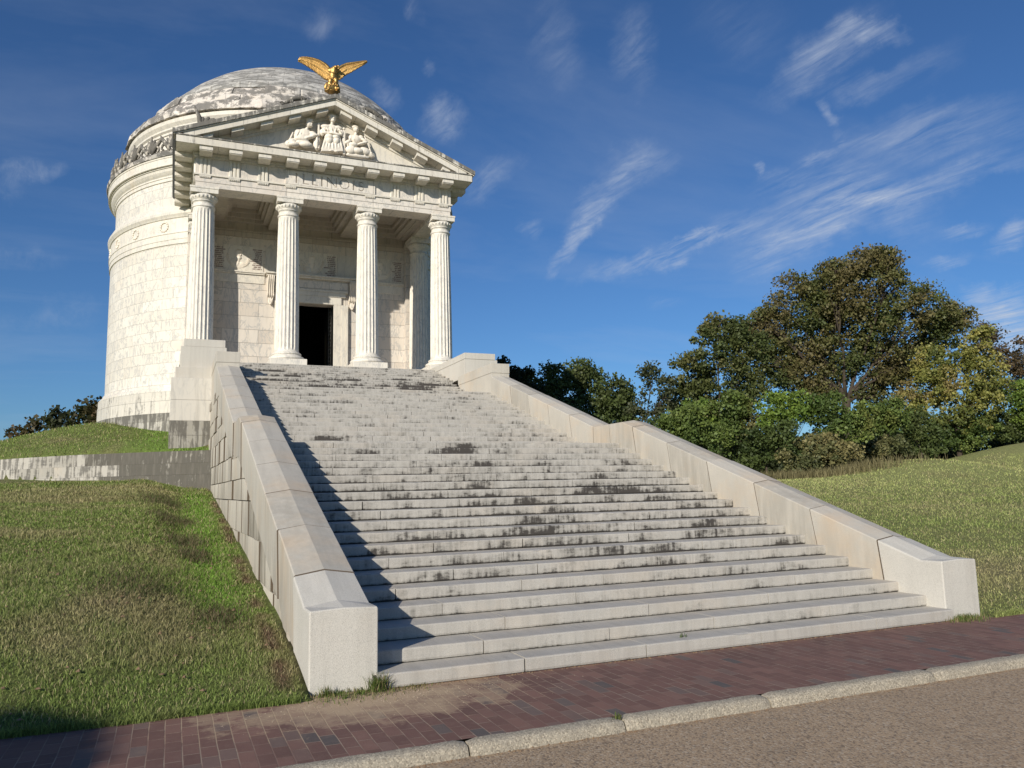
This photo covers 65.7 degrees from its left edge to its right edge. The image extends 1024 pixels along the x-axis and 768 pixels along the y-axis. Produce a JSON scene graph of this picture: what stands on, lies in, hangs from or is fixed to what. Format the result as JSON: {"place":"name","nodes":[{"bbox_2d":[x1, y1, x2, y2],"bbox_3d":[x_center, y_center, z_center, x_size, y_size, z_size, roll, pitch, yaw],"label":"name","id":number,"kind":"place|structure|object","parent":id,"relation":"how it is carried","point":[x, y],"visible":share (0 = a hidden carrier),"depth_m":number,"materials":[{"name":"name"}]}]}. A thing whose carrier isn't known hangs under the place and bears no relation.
{"place":"outdoors","nodes":[
{"label":"outdoors","id":0,"kind":"place"},
{"bbox_2d":[219,676,538,734],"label":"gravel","id":1,"kind":"structure","parent":0,"point":[381,700],"depth_m":6.60,"materials":[{"name":"beige gravel"}]},
{"bbox_2d":[0,614,1023,767],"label":"brick walkway","id":2,"kind":"structure","parent":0,"point":[554,696],"depth_m":6.42,"materials":[{"name":"red brick"}]},
{"bbox_2d":[318,684,334,697],"bbox_3d":[-1.586,2.613,6.749,0.182,0.113,0.166,-5,-8,26],"label":"weed tuft","id":3,"kind":"object","parent":2,"relation":"on","point":[328,690],"visible":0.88,"depth_m":6.76,"materials":[{"name":"green plant"}]},
{"bbox_2d":[277,685,427,705],"bbox_3d":[-1.394,2.646,6.844,1.442,0.063,0.825,2,-8,-23],"label":"weed","id":4,"kind":"object","parent":2,"relation":"on","point":[345,694],"visible":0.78,"depth_m":6.75,"materials":[{"name":"green plant"}]},
{"bbox_2d":[363,671,395,692],"bbox_3d":[-1.142,2.580,6.935,0.315,0.207,0.312,2,-8,-23],"label":"weed tuft","id":5,"kind":"object","parent":2,"relation":"on","point":[380,684],"visible":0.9,"depth_m":6.91,"materials":[{"name":"green plant"}]},
{"bbox_2d":[368,682,449,693],"bbox_3d":[-0.861,2.668,7.032,0.909,0.046,0.426,2,-8,-23],"label":"weed","id":6,"kind":"object","parent":2,"relation":"on","point":[412,685],"visible":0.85,"depth_m":6.97,"materials":[{"name":"green plant"}]},
{"bbox_2d":[240,362,953,687],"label":"stone staircase","id":7,"kind":"structure","parent":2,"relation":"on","point":[480,534],"depth_m":10.83,"materials":[{"name":"white stone"}]},
{"bbox_2d":[941,612,993,623],"bbox_3d":[5.583,2.871,9.827,0.984,0.093,0.614,2,-8,-23],"label":"weed","id":8,"kind":"object","parent":2,"relation":"on","point":[964,617],"visible":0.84,"depth_m":9.71,"materials":[{"name":"green plant"}]},
{"bbox_2d":[0,424,1023,752],"bbox_3d":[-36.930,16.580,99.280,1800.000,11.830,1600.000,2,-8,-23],"label":"lawn","id":9,"kind":"structure","parent":0,"point":[892,472],"depth_m":12.05,"materials":[{"name":"plant"}]},
{"bbox_2d":[3,395,101,437],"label":"leaved bush","id":10,"kind":"object","parent":9,"relation":"on","point":[86,413],"visible":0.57,"depth_m":45.68,"materials":[{"name":"green plant"}]},
{"bbox_2d":[0,421,208,457],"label":"grass","id":11,"kind":"structure","parent":9,"relation":"on","point":[15,440],"depth_m":29.39,"materials":[{"name":"green plant"}]},
{"bbox_2d":[0,450,211,489],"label":"retaining wall","id":12,"kind":"structure","parent":9,"relation":"on","point":[158,468],"depth_m":22.63,"materials":[{"name":"stone"}]},
{"bbox_2d":[40,554,223,637],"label":"weeds","id":13,"kind":"object","parent":9,"relation":"on","point":[135,581],"visible":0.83,"depth_m":9.07,"materials":[{"name":"green plant"}]},
{"bbox_2d":[1,514,267,720],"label":"fallen leaves","id":14,"kind":"object","parent":9,"relation":"on","point":[137,668],"visible":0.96,"depth_m":8.94,"materials":[{"name":"brown plant"}]},
{"bbox_2d":[0,694,300,738],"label":"grass","id":15,"kind":"structure","parent":9,"relation":"on","point":[84,725],"depth_m":6.12,"materials":[{"name":"green plant"}]},
{"bbox_2d":[0,478,306,732],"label":"grass","id":16,"kind":"structure","parent":9,"relation":"on","point":[44,566],"depth_m":8.81,"materials":[{"name":"green plant"}]},
{"bbox_2d":[114,491,200,513],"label":"weeds","id":17,"kind":"object","parent":9,"relation":"on","point":[152,499],"visible":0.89,"depth_m":17.66,"materials":[{"name":"green plant"}]},
{"bbox_2d":[134,503,206,530],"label":"weeds","id":18,"kind":"object","parent":9,"relation":"on","point":[180,519],"visible":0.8,"depth_m":14.94,"materials":[{"name":"green plant"}]},
{"bbox_2d":[151,527,219,547],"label":"weeds","id":19,"kind":"object","parent":9,"relation":"on","point":[188,539],"visible":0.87,"depth_m":12.99,"materials":[{"name":"green plant"}]},
{"bbox_2d":[159,541,233,566],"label":"weeds","id":20,"kind":"object","parent":9,"relation":"on","point":[190,553],"visible":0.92,"depth_m":11.72,"materials":[{"name":"green plant"}]},
{"bbox_2d":[168,338,226,448],"bbox_3d":[-10.117,0.575,25.418,1.530,3.325,4.500,2,-8,-23],"label":"porch pedestal","id":21,"kind":"object","parent":9,"relation":"on","point":[190,402],"visible":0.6,"depth_m":23.32,"materials":[{"name":"stone"}]},
{"bbox_2d":[180,597,252,649],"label":"weeds","id":22,"kind":"object","parent":9,"relation":"on","point":[226,617],"visible":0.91,"depth_m":8.50,"materials":[{"name":"green plant"}]},
{"bbox_2d":[96,67,474,431],"bbox_3d":[-10.842,-5.998,39.578,17.320,21.050,22.110,2,-8,-23],"label":"domed monument","id":23,"kind":"object","parent":9,"relation":"on","point":[277,215],"visible":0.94,"depth_m":33.10,"materials":[{"name":"stone"}]},
{"bbox_2d":[324,308,331,365],"bbox_3d":[-8.246,-1.495,35.286,0.147,3.500,1.500,2,-8,-23],"label":"bronze door leaf","id":24,"kind":"structure","parent":23,"relation":"in","point":[327,317],"depth_m":35.22,"materials":[{"name":"metal"}]},
{"bbox_2d":[298,56,366,94],"bbox_3d":[-6.934,-11.994,30.727,2.617,1.532,0.508,0,-8,-8],"label":"gilded eagle","id":25,"kind":"object","parent":23,"relation":"on","point":[333,75],"visible":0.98,"depth_m":30.61,"materials":[{"name":"gold metal"}]},
{"bbox_2d":[208,351,377,695],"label":"stair wall","id":26,"kind":"structure","parent":9,"relation":"on","point":[277,521],"depth_m":9.19,"materials":[{"name":"stone"}]},
{"bbox_2d":[430,353,496,386],"bbox_3d":[-1.717,1.359,28.911,1.475,4.315,4.500,2,-8,-23],"label":"porch pedestal","id":27,"kind":"object","parent":9,"relation":"on","point":[454,368],"visible":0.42,"depth_m":27.34,"materials":[{"name":"stone"}]},
{"bbox_2d":[496,355,556,398],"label":"dark tree","id":28,"kind":"object","parent":9,"relation":"on","point":[524,375],"visible":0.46,"depth_m":45.66,"materials":[{"name":"green plant"}]},
{"bbox_2d":[530,356,645,423],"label":"dense green tree","id":29,"kind":"object","parent":9,"relation":"on","point":[607,403],"visible":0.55,"depth_m":61.13,"materials":[{"name":"green plant"}]},
{"bbox_2d":[621,360,682,423],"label":"thin tree","id":30,"kind":"object","parent":9,"relation":"on","point":[648,371],"visible":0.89,"depth_m":57.74,"materials":[{"name":"green plant"}]},
{"bbox_2d":[644,400,737,456],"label":"olive bush","id":31,"kind":"object","parent":9,"relation":"on","point":[684,422],"visible":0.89,"depth_m":46.56,"materials":[{"name":"green plant"}]},
{"bbox_2d":[680,396,727,431],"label":"green bush","id":32,"kind":"object","parent":9,"relation":"on","point":[710,416],"visible":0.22,"depth_m":49.70,"materials":[{"name":"green plant"}]},
{"bbox_2d":[458,363,979,617],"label":"stair wall","id":33,"kind":"structure","parent":9,"relation":"on","point":[938,579],"depth_m":12.72,"materials":[{"name":"stone"}]},
{"bbox_2d":[657,309,782,456],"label":"bushy brown tree","id":34,"kind":"object","parent":9,"relation":"on","point":[735,338],"visible":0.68,"depth_m":59.48,"materials":[{"name":"green plant"}]},
{"bbox_2d":[704,388,761,462],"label":"olive bush","id":35,"kind":"object","parent":9,"relation":"on","point":[739,413],"visible":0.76,"depth_m":48.72,"materials":[{"name":"green plant"}]},
{"bbox_2d":[719,417,806,471],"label":"dark bush","id":36,"kind":"object","parent":9,"relation":"on","point":[772,436],"visible":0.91,"depth_m":46.69,"materials":[{"name":"green plant"}]},
{"bbox_2d":[752,388,824,472],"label":"green bush","id":37,"kind":"object","parent":9,"relation":"on","point":[796,409],"visible":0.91,"depth_m":47.53,"materials":[{"name":"green plant"}]},
{"bbox_2d":[774,430,865,473],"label":"olive bush","id":38,"kind":"object","parent":9,"relation":"on","point":[834,451],"visible":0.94,"depth_m":45.60,"materials":[{"name":"green plant"}]},
{"bbox_2d":[801,389,880,444],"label":"green bush","id":39,"kind":"object","parent":9,"relation":"on","point":[834,417],"visible":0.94,"depth_m":47.65,"materials":[{"name":"green plant"}]},
{"bbox_2d":[668,420,1023,475],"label":"wood","id":40,"kind":"object","parent":9,"relation":"on","point":[951,453],"visible":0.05,"depth_m":67.53,"materials":[{"name":"green plant"}]},
{"bbox_2d":[736,242,982,458],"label":"spreading tree","id":41,"kind":"object","parent":9,"relation":"on","point":[828,313],"visible":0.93,"depth_m":65.37,"materials":[{"name":"green plant"}]},
{"bbox_2d":[840,433,914,465],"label":"olive bush","id":42,"kind":"object","parent":9,"relation":"on","point":[883,445],"visible":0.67,"depth_m":50.74,"materials":[{"name":"green plant"}]},
{"bbox_2d":[847,393,913,448],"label":"green bush","id":43,"kind":"object","parent":9,"relation":"on","point":[889,419],"visible":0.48,"depth_m":51.92,"materials":[{"name":"green plant"}]},
{"bbox_2d":[774,452,1023,614],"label":"grass","id":44,"kind":"structure","parent":9,"relation":"on","point":[913,504],"depth_m":25.53,"materials":[{"name":"green plant"}]},
{"bbox_2d":[895,404,951,458],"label":"dark bush","id":45,"kind":"object","parent":9,"relation":"on","point":[920,430],"visible":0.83,"depth_m":55.93,"materials":[{"name":"green plant"}]},
{"bbox_2d":[890,319,1019,456],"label":"yellowing tree","id":46,"kind":"object","parent":9,"relation":"on","point":[983,392],"visible":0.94,"depth_m":60.35,"materials":[{"name":"green plant"}]},
{"bbox_2d":[929,410,1004,456],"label":"green bush","id":47,"kind":"object","parent":9,"relation":"on","point":[970,441],"visible":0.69,"depth_m":60.82,"materials":[{"name":"green plant"}]},
{"bbox_2d":[969,320,1023,403],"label":"brown edge tree","id":48,"kind":"object","parent":9,"relation":"on","point":[1016,362],"visible":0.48,"depth_m":69.82,"materials":[{"name":"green plant"}]},
{"bbox_2d":[988,404,1023,442],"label":"dark bush","id":49,"kind":"object","parent":9,"relation":"on","point":[1011,430],"visible":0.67,"depth_m":61.96,"materials":[{"name":"green plant"}]},
{"bbox_2d":[996,378,1023,432],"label":"green bush","id":50,"kind":"object","parent":9,"relation":"on","point":[1017,399],"visible":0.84,"depth_m":61.29,"materials":[{"name":"green plant"}]},
{"bbox_2d":[0,0,1023,449],"label":"sky","id":51,"kind":"structure","parent":0,"point":[644,169],"materials":[{"name":"blue"}]},
{"bbox_2d":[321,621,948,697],"bbox_3d":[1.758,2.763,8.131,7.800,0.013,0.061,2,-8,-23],"label":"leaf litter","id":52,"kind":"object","parent":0,"point":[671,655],"visible":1,"depth_m":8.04,"materials":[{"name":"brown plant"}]},
{"bbox_2d":[407,668,1023,767],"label":"road","id":53,"kind":"structure","parent":0,"point":[919,731],"depth_m":5.62,"materials":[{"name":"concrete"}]},
{"bbox_2d":[277,654,1023,767],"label":"kerb","id":54,"kind":"structure","parent":53,"relation":"on","point":[477,746],"depth_m":6.00,"materials":[{"name":"concrete"}]},
{"bbox_2d":[612,712,622,719],"bbox_3d":[0.790,2.478,5.931,0.088,0.068,0.121,-1,-7,1],"label":"weed","id":55,"kind":"object","parent":54,"relation":"on","point":[618,717],"visible":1,"depth_m":5.95,"materials":[{"name":"green plant"}]},
{"bbox_2d":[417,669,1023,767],"bbox_3d":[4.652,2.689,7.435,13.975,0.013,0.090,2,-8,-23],"label":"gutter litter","id":56,"kind":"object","parent":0,"point":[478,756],"visible":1,"depth_m":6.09,"materials":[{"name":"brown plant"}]},
{"bbox_2d":[760,448,1002,479],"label":"tall grass","id":57,"kind":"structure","parent":0,"point":[842,469],"depth_m":44.06,"materials":[{"name":"green plant"}]},
{"bbox_2d":[992,608,1023,616],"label":"grass","id":58,"kind":"structure","parent":0,"point":[1008,612],"depth_m":9.99,"materials":[{"name":"green plant"}]}
]}

